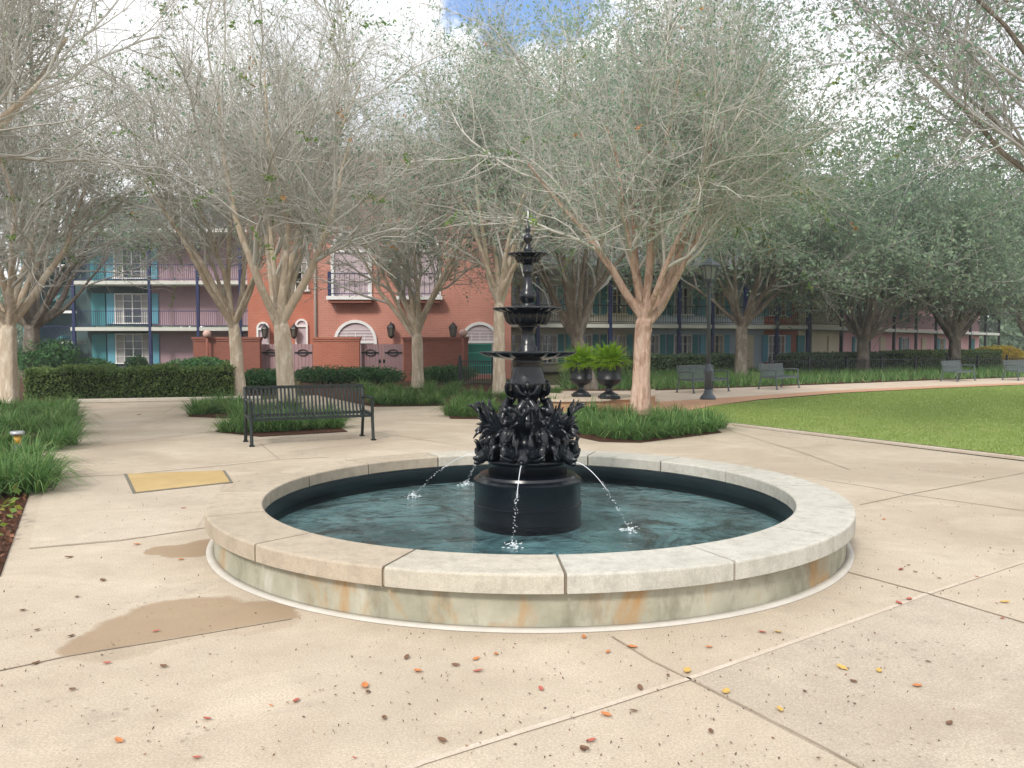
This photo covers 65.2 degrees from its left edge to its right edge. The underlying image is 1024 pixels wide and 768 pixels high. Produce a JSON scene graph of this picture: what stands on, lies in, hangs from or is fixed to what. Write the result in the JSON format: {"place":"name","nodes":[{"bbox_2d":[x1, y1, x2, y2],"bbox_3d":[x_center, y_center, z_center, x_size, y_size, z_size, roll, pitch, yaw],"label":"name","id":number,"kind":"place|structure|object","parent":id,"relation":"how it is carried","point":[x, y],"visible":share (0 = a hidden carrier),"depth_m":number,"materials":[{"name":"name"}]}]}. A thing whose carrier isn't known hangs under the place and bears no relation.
{"place":"outdoors","nodes":[
{"label":"outdoors","id":0,"kind":"place"},
{"bbox_2d":[0,403,47,431],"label":"border grass","id":1,"kind":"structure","parent":0,"point":[4,420],"depth_m":13.85,"materials":[{"name":"plant"}]},
{"bbox_2d":[1,409,53,432],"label":"border grass","id":2,"kind":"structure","parent":0,"point":[32,422],"depth_m":13.70,"materials":[{"name":"plant"}]},
{"bbox_2d":[21,234,95,357],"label":"stair tower","id":3,"kind":"structure","parent":0,"point":[60,325],"depth_m":52.52,"materials":[{"name":"blue paint"}]},
{"bbox_2d":[63,197,247,366],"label":"hotel building","id":4,"kind":"structure","parent":0,"point":[122,303],"depth_m":51.36,"materials":[{"name":"multicoloured paint"}]},
{"bbox_2d":[91,293,105,324],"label":"door","id":5,"kind":"structure","parent":4,"relation":"in","point":[98,300],"depth_m":51.34,"materials":[{"name":"wood"}]},
{"bbox_2d":[92,334,106,359],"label":"door","id":6,"kind":"structure","parent":4,"relation":"in","point":[99,341],"depth_m":51.45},
{"bbox_2d":[112,248,146,278],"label":"window","id":7,"kind":"structure","parent":4,"relation":"in","point":[129,254],"depth_m":51.24,"materials":[{"name":"grey glass"}]},
{"bbox_2d":[113,293,147,323],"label":"window","id":8,"kind":"structure","parent":4,"relation":"in","point":[136,303],"depth_m":51.38,"materials":[{"name":"white glass"}]},
{"bbox_2d":[115,334,148,363],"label":"window","id":9,"kind":"structure","parent":4,"relation":"in","point":[126,345],"depth_m":51.50,"materials":[{"name":"white glass"}]},
{"bbox_2d":[254,404,316,430],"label":"border grass","id":10,"kind":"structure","parent":0,"point":[283,427],"depth_m":13.94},
{"bbox_2d":[246,145,510,378],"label":"brick building","id":11,"kind":"structure","parent":0,"point":[368,320],"depth_m":36.38,"materials":[{"name":"red brick"}]},
{"bbox_2d":[295,319,308,343],"bbox_3d":[-10.344,-2.188,39.391,0.620,2.033,0.140,0,3,0],"label":"arched window","id":12,"kind":"structure","parent":11,"relation":"in","point":[302,325],"depth_m":39.38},
{"bbox_2d":[330,230,371,295],"bbox_3d":[-7.277,-5.466,36.231,1.850,3.011,0.140,0,3,0],"label":"arched window","id":13,"kind":"structure","parent":11,"relation":"in","point":[368,287],"depth_m":36.26,"materials":[{"name":"white glass"}]},
{"bbox_2d":[334,320,376,346],"bbox_3d":[-7.117,-1.673,36.412,1.950,2.486,0.140,0,3,0],"label":"arched window","id":14,"kind":"structure","parent":11,"relation":"in","point":[352,328],"depth_m":36.38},
{"bbox_2d":[401,235,440,295],"bbox_3d":[-4.152,-5.466,36.231,1.850,3.011,0.140,0,3,0],"label":"arched window","id":15,"kind":"structure","parent":11,"relation":"in","point":[426,277],"depth_m":36.29,"materials":[{"name":"white glass"}]},
{"bbox_2d":[465,322,492,374],"bbox_3d":[-1.460,-1.627,36.414,1.750,2.395,0.140,0,3,0],"label":"arched window","id":16,"kind":"structure","parent":11,"relation":"in","point":[477,332],"depth_m":36.39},
{"bbox_2d":[0,385,1023,767],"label":"plaza","id":17,"kind":"structure","parent":0,"point":[250,689],"depth_m":4.04,"materials":[{"name":"concrete"}]},
{"bbox_2d":[29,475,229,547],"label":"paving slab","id":18,"kind":"structure","parent":17,"relation":"on","point":[68,514],"depth_m":7.25,"materials":[{"name":"concrete"}]},
{"bbox_2d":[74,396,260,402],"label":"bed kerb","id":19,"kind":"structure","parent":17,"relation":"on","point":[109,400],"depth_m":21.49,"materials":[{"name":"concrete"}]},
{"bbox_2d":[124,470,232,493],"bbox_3d":[-3.720,1.067,8.995,1.076,0.012,1.412,-2,3,-29],"label":"access cover","id":20,"kind":"object","parent":17,"relation":"on","point":[145,482],"visible":1,"depth_m":8.86,"materials":[{"name":"metal"}]},
{"bbox_2d":[189,400,345,435],"bbox_3d":[-5.906,0.638,17.938,2.536,0.001,10.098,-1,3,-23],"label":"mulch bed","id":21,"kind":"object","parent":17,"relation":"on","point":[303,431],"visible":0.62,"depth_m":13.94,"materials":[{"name":"soil"}]},
{"bbox_2d":[161,395,222,414],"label":"border grass","id":22,"kind":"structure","parent":21,"relation":"on","point":[195,408],"depth_m":17.27,"materials":[{"name":"plant"}]},
{"bbox_2d":[203,414,242,432],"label":"border grass","id":23,"kind":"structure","parent":21,"relation":"on","point":[223,427],"depth_m":13.82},
{"bbox_2d":[38,0,523,406],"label":"crape myrtle","id":24,"kind":"object","parent":21,"relation":"on","point":[281,301],"visible":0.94,"depth_m":17.57,"materials":[{"name":"grey plant"}]},
{"bbox_2d":[243,384,375,446],"bbox_3d":[-3.191,0.468,12.621,1.930,0.878,0.760,-1,3,-26],"label":"park bench","id":25,"kind":"object","parent":17,"relation":"on","point":[363,412],"visible":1,"depth_m":12.71,"materials":[{"name":"black metal"}]},
{"bbox_2d":[300,381,550,418],"bbox_3d":[-3.970,0.265,25.784,10.786,0.001,19.121,0,3,0],"label":"mulch bed","id":26,"kind":"object","parent":17,"relation":"on","point":[486,387],"visible":0.22,"depth_m":25.63,"materials":[{"name":"soil"}]},
{"bbox_2d":[294,365,372,384],"bbox_3d":[-6.781,-0.316,30.041,3.093,0.863,1.575,0,3,0],"label":"shrub","id":27,"kind":"object","parent":26,"relation":"on","point":[322,375],"visible":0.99,"depth_m":29.73,"materials":[{"name":"green plant"}]},
{"bbox_2d":[311,337,361,369],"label":"garden wall","id":28,"kind":"structure","parent":26,"relation":"on","point":[344,352],"depth_m":34.12,"materials":[{"name":"red brick"}]},
{"bbox_2d":[361,344,402,378],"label":"garden gate","id":29,"kind":"structure","parent":28,"relation":"attached to","point":[389,355],"depth_m":34.50,"materials":[{"name":"pink wood"}]},
{"bbox_2d":[342,365,406,383],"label":"shrub","id":30,"kind":"object","parent":26,"relation":"on","point":[378,374],"visible":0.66,"depth_m":30.68,"materials":[{"name":"green plant"}]},
{"bbox_2d":[221,83,552,387],"bbox_3d":[-4.460,-5.428,28.931,13.446,11.198,11.428,0,3,0],"label":"crape myrtle","id":31,"kind":"object","parent":26,"relation":"on","point":[414,321],"visible":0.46,"depth_m":28.20,"materials":[{"name":"beige plant"}]},
{"bbox_2d":[410,364,478,383],"bbox_3d":[-2.607,-0.355,30.935,2.736,0.852,1.608,0,3,0],"label":"shrub","id":32,"kind":"object","parent":26,"relation":"on","point":[444,373],"visible":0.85,"depth_m":30.63,"materials":[{"name":"green plant"}]},
{"bbox_2d":[424,395,469,415],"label":"border grass","id":33,"kind":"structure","parent":26,"relation":"on","point":[450,407],"depth_m":17.01,"materials":[{"name":"plant"}]},
{"bbox_2d":[458,355,492,386],"bbox_3d":[-1.321,-0.481,29.510,1.730,1.160,0.120,2,3,38],"label":"iron fence","id":34,"kind":"object","parent":26,"relation":"on","point":[460,369],"visible":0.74,"depth_m":29.59,"materials":[{"name":"metal"}]},
{"bbox_2d":[328,0,691,393],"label":"crape myrtle","id":35,"kind":"object","parent":26,"relation":"on","point":[503,280],"visible":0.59,"depth_m":23.98,"materials":[{"name":"grey plant"}]},
{"bbox_2d":[0,421,1023,767],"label":"paving joints","id":36,"kind":"object","parent":17,"relation":"on","point":[614,637],"visible":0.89,"depth_m":4.02,"materials":[{"name":"concrete"}]},
{"bbox_2d":[0,429,1023,767],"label":"leaf litter","id":37,"kind":"object","parent":17,"relation":"on","point":[560,673],"visible":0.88,"depth_m":3.46,"materials":[{"name":"plant"}]},
{"bbox_2d":[204,450,855,632],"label":"fountain pool","id":38,"kind":"structure","parent":17,"relation":"on","point":[803,549],"depth_m":5.02,"materials":[{"name":"stone"}]},
{"bbox_2d":[467,212,585,535],"bbox_3d":[0.130,-0.129,6.621,0.998,2.591,1.009,0,3,0],"label":"tiered fountain","id":39,"kind":"object","parent":38,"relation":"on","point":[531,436],"visible":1,"depth_m":6.38,"materials":[{"name":"metal"}]},
{"bbox_2d":[272,476,784,554],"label":"water","id":40,"kind":"structure","parent":38,"relation":"in","point":[596,479],"depth_m":7.09,"materials":[{"name":"teal liquid"}]},
{"bbox_2d":[130,456,1023,767],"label":"paving band","id":41,"kind":"object","parent":17,"relation":"on","point":[490,740],"visible":1,"depth_m":3.65,"materials":[{"name":"concrete"}]},
{"bbox_2d":[541,389,655,411],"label":"wall","id":42,"kind":"structure","parent":17,"relation":"on","point":[625,397],"depth_m":18.69,"materials":[{"name":"beige concrete"}]},
{"bbox_2d":[568,363,591,396],"bbox_3d":[1.676,-0.099,19.409,0.650,0.805,0.650,0,3,0],"label":"urn","id":43,"kind":"object","parent":42,"relation":"on","point":[581,378],"visible":0.81,"depth_m":19.20,"materials":[{"name":"black metal"}]},
{"bbox_2d":[551,342,597,371],"bbox_3d":[1.631,-0.640,19.344,1.516,0.761,1.533,0,3,0],"label":"fern","id":44,"kind":"object","parent":43,"relation":"in","point":[578,356],"visible":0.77,"depth_m":19.18,"materials":[{"name":"plant"}]},
{"bbox_2d":[596,362,623,398],"bbox_3d":[2.266,-0.088,18.667,0.690,0.855,0.690,0,3,0],"label":"urn","id":45,"kind":"object","parent":42,"relation":"on","point":[609,379],"visible":0.86,"depth_m":18.45,"materials":[{"name":"black metal"}]},
{"bbox_2d":[579,341,632,370],"bbox_3d":[2.275,-0.669,18.632,1.552,0.744,1.569,0,3,0],"label":"fern","id":46,"kind":"object","parent":45,"relation":"in","point":[610,354],"visible":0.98,"depth_m":18.45,"materials":[{"name":"plant"}]},
{"bbox_2d":[576,411,719,441],"bbox_3d":[2.464,0.740,15.783,2.839,0.001,6.872,0,3,8],"label":"mulch bed","id":47,"kind":"object","parent":17,"relation":"on","point":[593,437],"visible":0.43,"depth_m":13.03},
{"bbox_2d":[585,413,658,438],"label":"border grass","id":48,"kind":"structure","parent":47,"relation":"on","point":[617,433],"depth_m":12.74,"materials":[{"name":"plant"}]},
{"bbox_2d":[316,0,936,413],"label":"crape myrtle","id":49,"kind":"object","parent":47,"relation":"on","point":[642,176],"visible":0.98,"depth_m":16.35,"materials":[{"name":"grey plant"}]},
{"bbox_2d":[684,409,737,431],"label":"border grass","id":50,"kind":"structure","parent":47,"relation":"on","point":[713,427],"depth_m":13.83,"materials":[{"name":"plant"}]},
{"bbox_2d":[691,595,1023,767],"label":"paving slab","id":51,"kind":"structure","parent":17,"relation":"on","point":[867,728],"depth_m":3.51,"materials":[{"name":"concrete"}]},
{"bbox_2d":[728,423,1023,459],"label":"lawn kerb","id":52,"kind":"structure","parent":17,"relation":"on","point":[902,444],"depth_m":12.28,"materials":[{"name":"concrete"}]},
{"bbox_2d":[0,359,1023,575],"bbox_3d":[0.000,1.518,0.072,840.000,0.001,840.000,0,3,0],"label":"ground","id":53,"kind":"structure","parent":0,"point":[551,378],"depth_m":27.36,"materials":[{"name":"soil"}]},
{"bbox_2d":[0,404,73,573],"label":"mulch bed","id":54,"kind":"object","parent":53,"relation":"on","point":[5,496],"depth_m":7.02,"materials":[{"name":"soil"}]},
{"bbox_2d":[0,484,22,534],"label":"ground cover","id":55,"kind":"object","parent":54,"relation":"on","point":[13,499],"visible":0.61,"depth_m":7.28,"materials":[{"name":"green plant"}]},
{"bbox_2d":[0,493,26,571],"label":"leaf litter","id":56,"kind":"object","parent":54,"relation":"on","point":[7,534],"visible":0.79,"depth_m":6.60,"materials":[{"name":"plant"}]},
{"bbox_2d":[0,442,81,493],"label":"border grass","id":57,"kind":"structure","parent":54,"relation":"on","point":[4,471],"depth_m":8.21,"materials":[{"name":"plant"}]},
{"bbox_2d":[0,431,81,459],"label":"border grass","id":58,"kind":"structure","parent":54,"relation":"on","point":[36,443],"depth_m":10.13,"materials":[{"name":"plant"}]},
{"bbox_2d":[2,439,93,481],"bbox_3d":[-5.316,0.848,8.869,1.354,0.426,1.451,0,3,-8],"label":"border grass","id":59,"kind":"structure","parent":54,"relation":"on","point":[46,459],"depth_m":8.83,"materials":[{"name":"plant"}]},
{"bbox_2d":[0,450,105,495],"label":"border grass","id":60,"kind":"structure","parent":54,"relation":"on","point":[42,485],"depth_m":8.09,"materials":[{"name":"plant"}]},
{"bbox_2d":[8,415,112,449],"bbox_3d":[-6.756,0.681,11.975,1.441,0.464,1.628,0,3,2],"label":"border grass","id":61,"kind":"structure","parent":54,"relation":"on","point":[73,438],"depth_m":11.97,"materials":[{"name":"plant"}]},
{"bbox_2d":[30,402,105,432],"bbox_3d":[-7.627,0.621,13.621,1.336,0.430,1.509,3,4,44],"label":"border grass","id":62,"kind":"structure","parent":54,"relation":"on","point":[62,419],"depth_m":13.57,"materials":[{"name":"plant"}]},
{"bbox_2d":[0,0,245,404],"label":"crape myrtle","id":63,"kind":"object","parent":54,"relation":"on","point":[14,309],"visible":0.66,"depth_m":20.26,"materials":[{"name":"beige plant"}]},
{"bbox_2d":[0,0,279,262],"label":"crape myrtle","id":64,"kind":"object","parent":54,"relation":"on","point":[10,31],"visible":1,"depth_m":11.69,"materials":[{"name":"grey plant"}]},
{"bbox_2d":[20,374,259,400],"bbox_3d":[-14.220,-0.111,33.309,10.678,0.001,25.630,-2,3,-32],"label":"mulch bed","id":65,"kind":"object","parent":53,"relation":"on","point":[21,387],"visible":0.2,"depth_m":24.79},
{"bbox_2d":[17,337,80,372],"bbox_3d":[-21.532,-1.203,37.061,2.838,1.951,2.308,-1,3,-27],"label":"shrub","id":66,"kind":"object","parent":65,"relation":"on","point":[53,353],"visible":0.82,"depth_m":36.61,"materials":[{"name":"green plant"}]},
{"bbox_2d":[0,95,223,377],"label":"live oak","id":67,"kind":"object","parent":65,"relation":"on","point":[34,318],"visible":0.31,"depth_m":36.84,"materials":[{"name":"grey plant"}]},
{"bbox_2d":[20,361,236,398],"bbox_3d":[-10.932,-0.119,23.312,5.764,1.070,1.616,-1,3,-11],"label":"hedge","id":68,"kind":"object","parent":65,"relation":"on","point":[102,380],"visible":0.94,"depth_m":22.72,"materials":[{"name":"green plant"}]},
{"bbox_2d":[167,355,229,366],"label":"shrub","id":69,"kind":"object","parent":65,"relation":"on","point":[202,360],"visible":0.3,"depth_m":32.06,"materials":[{"name":"green plant"}]},
{"bbox_2d":[191,337,262,378],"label":"garden wall","id":70,"kind":"structure","parent":65,"relation":"on","point":[219,347],"depth_m":34.12,"materials":[{"name":"brick"}]},
{"bbox_2d":[244,368,294,392],"bbox_3d":[-8.221,-0.117,25.928,2.324,0.848,1.595,-1,3,-13],"label":"shrub","id":71,"kind":"object","parent":65,"relation":"on","point":[261,377],"visible":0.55,"depth_m":25.55,"materials":[{"name":"green plant"}]},
{"bbox_2d":[262,344,312,378],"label":"garden gate","id":72,"kind":"structure","parent":65,"relation":"on","point":[302,355],"depth_m":34.76,"materials":[{"name":"pink wood"}]},
{"bbox_2d":[1,2,405,395],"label":"crape myrtle","id":73,"kind":"object","parent":53,"relation":"on","point":[232,317],"visible":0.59,"depth_m":22.12,"materials":[{"name":"beige plant"}]},
{"bbox_2d":[402,337,468,380],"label":"garden wall","id":74,"kind":"structure","parent":53,"relation":"on","point":[445,351],"depth_m":34.12,"materials":[{"name":"brick"}]},
{"bbox_2d":[468,344,491,373],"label":"green gate","id":75,"kind":"structure","parent":74,"relation":"attached to","point":[474,350],"depth_m":34.55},
{"bbox_2d":[0,263,1023,357],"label":"distant trees","id":76,"kind":"object","parent":53,"relation":"on","point":[1009,337],"visible":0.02,"depth_m":88.81,"materials":[{"name":"plant"}]},
{"bbox_2d":[318,0,794,389],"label":"live oak","id":77,"kind":"object","parent":53,"relation":"on","point":[573,319],"visible":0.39,"depth_m":26.79,"materials":[{"name":"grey plant"}]},
{"bbox_2d":[511,235,810,372],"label":"hotel building","id":78,"kind":"structure","parent":53,"relation":"on","point":[674,330],"depth_m":44.78,"materials":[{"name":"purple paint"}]},
{"bbox_2d":[540,334,558,362],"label":"window","id":79,"kind":"structure","parent":78,"relation":"in","point":[548,342],"depth_m":43.70,"materials":[{"name":"grey glass"}]},
{"bbox_2d":[606,285,627,314],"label":"window","id":80,"kind":"structure","parent":78,"relation":"in","point":[617,297],"depth_m":44.56,"materials":[{"name":"grey glass"}]},
{"bbox_2d":[673,335,691,353],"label":"window","id":81,"kind":"structure","parent":78,"relation":"in","point":[686,340],"depth_m":45.74,"materials":[{"name":"grey glass"}]},
{"bbox_2d":[673,287,693,314],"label":"window","id":82,"kind":"structure","parent":78,"relation":"in","point":[685,290],"depth_m":45.63,"materials":[{"name":"grey glass"}]},
{"bbox_2d":[767,335,785,361],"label":"window","id":83,"kind":"structure","parent":78,"relation":"in","point":[771,338],"depth_m":47.19,"materials":[{"name":"grey glass"}]},
{"bbox_2d":[560,366,1023,390],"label":"mulch bed","id":84,"kind":"object","parent":53,"relation":"on","point":[602,389],"visible":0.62,"depth_m":30.93,"materials":[{"name":"soil"}]},
{"bbox_2d":[461,0,812,235],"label":"live oak","id":85,"kind":"object","parent":84,"relation":"on","point":[574,27],"visible":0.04,"depth_m":52.92,"materials":[{"name":"green plant"}]},
{"bbox_2d":[567,352,748,372],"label":"hedge","id":86,"kind":"object","parent":84,"relation":"on","point":[661,362],"visible":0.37,"depth_m":41.19,"materials":[{"name":"green plant"}]},
{"bbox_2d":[523,0,856,239],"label":"live oak","id":87,"kind":"object","parent":84,"relation":"on","point":[794,14],"visible":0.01,"depth_m":55.60,"materials":[{"name":"green plant"}]},
{"bbox_2d":[546,26,941,375],"bbox_3d":[10.606,-7.866,37.665,17.282,15.238,16.716,2,4,42],"label":"live oak","id":88,"kind":"object","parent":84,"relation":"on","point":[841,245],"visible":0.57,"depth_m":34.84,"materials":[{"name":"green plant"}]},
{"bbox_2d":[556,363,1023,389],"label":"ground cover","id":89,"kind":"object","parent":84,"relation":"on","point":[659,379],"visible":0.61,"depth_m":34.66,"materials":[{"name":"green plant"}]},
{"bbox_2d":[775,351,888,372],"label":"hedge","id":90,"kind":"object","parent":84,"relation":"on","point":[827,357],"visible":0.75,"depth_m":41.83,"materials":[{"name":"green plant"}]},
{"bbox_2d":[742,71,1023,370],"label":"live oak","id":91,"kind":"object","parent":84,"relation":"on","point":[943,268],"visible":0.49,"depth_m":38.27,"materials":[{"name":"green plant"}]},
{"bbox_2d":[768,355,1022,374],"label":"iron fence","id":92,"kind":"object","parent":84,"relation":"on","point":[881,362],"visible":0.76,"depth_m":42.23,"materials":[{"name":"metal"}]},
{"bbox_2d":[819,85,1023,368],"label":"live oak","id":93,"kind":"object","parent":84,"relation":"on","point":[955,332],"visible":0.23,"depth_m":41.89,"materials":[{"name":"green plant"}]},
{"bbox_2d":[878,348,1002,367],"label":"hedge","id":94,"kind":"object","parent":84,"relation":"on","point":[933,355],"visible":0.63,"depth_m":49.61,"materials":[{"name":"green plant"}]},
{"bbox_2d":[910,150,1023,335],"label":"live oak","id":95,"kind":"object","parent":84,"relation":"on","point":[1020,324],"visible":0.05,"depth_m":56.04,"materials":[{"name":"green plant"}]},
{"bbox_2d":[974,344,1023,365],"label":"shrub","id":96,"kind":"object","parent":84,"relation":"on","point":[1010,351],"visible":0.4,"depth_m":59.61,"materials":[{"name":"yellow plant"}]},
{"bbox_2d":[737,269,1000,352],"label":"hotel building","id":97,"kind":"structure","parent":53,"relation":"on","point":[825,336],"depth_m":57.06,"materials":[{"name":"beige paint"}]},
{"bbox_2d":[0,0,1023,345],"label":"sky","id":98,"kind":"structure","parent":0,"point":[120,5],"materials":[{"name":"white"}]},
{"bbox_2d":[574,409,618,435],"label":"border grass","id":99,"kind":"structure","parent":0,"point":[586,424],"depth_m":13.48,"materials":[{"name":"plant"}]},
{"bbox_2d":[604,416,681,439],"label":"border grass","id":100,"kind":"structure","parent":0,"point":[641,428],"depth_m":12.64,"materials":[{"name":"plant"}]},
{"bbox_2d":[644,416,685,437],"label":"border grass","id":101,"kind":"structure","parent":0,"point":[661,433],"depth_m":12.92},
{"bbox_2d":[649,410,723,435],"bbox_3d":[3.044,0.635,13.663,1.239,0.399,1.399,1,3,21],"label":"border grass","id":102,"kind":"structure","parent":0,"point":[697,428],"depth_m":13.48,"materials":[{"name":"plant"}]},
{"bbox_2d":[551,377,1023,412],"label":"path","id":103,"kind":"structure","parent":0,"point":[672,395],"depth_m":28.19,"materials":[{"name":"concrete"}]},
{"bbox_2d":[676,365,728,393],"bbox_3d":[6.239,-0.172,26.092,1.930,0.878,0.760,-2,4,-40],"label":"park bench","id":104,"kind":"object","parent":103,"relation":"on","point":[693,374],"visible":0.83,"depth_m":26.03,"materials":[{"name":"grey metal"}]},
{"bbox_2d":[758,363,800,389],"bbox_3d":[9.438,-0.274,28.243,0.760,0.878,1.930,2,4,42],"label":"park bench","id":105,"kind":"object","parent":103,"relation":"on","point":[775,376],"visible":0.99,"depth_m":28.22,"materials":[{"name":"grey metal"}]},
{"bbox_2d":[652,383,1023,411],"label":"brick band","id":106,"kind":"object","parent":103,"relation":"on","point":[698,403],"visible":0.54,"depth_m":23.20,"materials":[{"name":"brick"}]},
{"bbox_2d":[698,255,720,399],"bbox_3d":[5.502,-1.578,22.360,0.573,4.030,0.573,-1,3,-22],"label":"street lamp","id":107,"kind":"object","parent":106,"relation":"on","point":[707,394],"visible":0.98,"depth_m":22.31,"materials":[{"name":"metal"}]},
{"bbox_2d":[940,360,976,381],"bbox_3d":[19.139,-0.562,34.300,1.930,0.878,0.760,-2,4,-40],"label":"park bench","id":108,"kind":"object","parent":103,"relation":"on","point":[946,365],"visible":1,"depth_m":34.30,"materials":[{"name":"grey metal"}]},
{"bbox_2d":[690,384,1023,455],"bbox_3d":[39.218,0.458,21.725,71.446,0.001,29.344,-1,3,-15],"label":"lawn","id":109,"kind":"structure","parent":0,"point":[925,438],"depth_m":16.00,"materials":[{"name":"plant"}]},
{"bbox_2d":[714,0,1023,231],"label":"crape myrtle","id":110,"kind":"object","parent":109,"relation":"on","point":[958,67],"visible":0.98,"depth_m":11.39,"materials":[{"name":"plant"}]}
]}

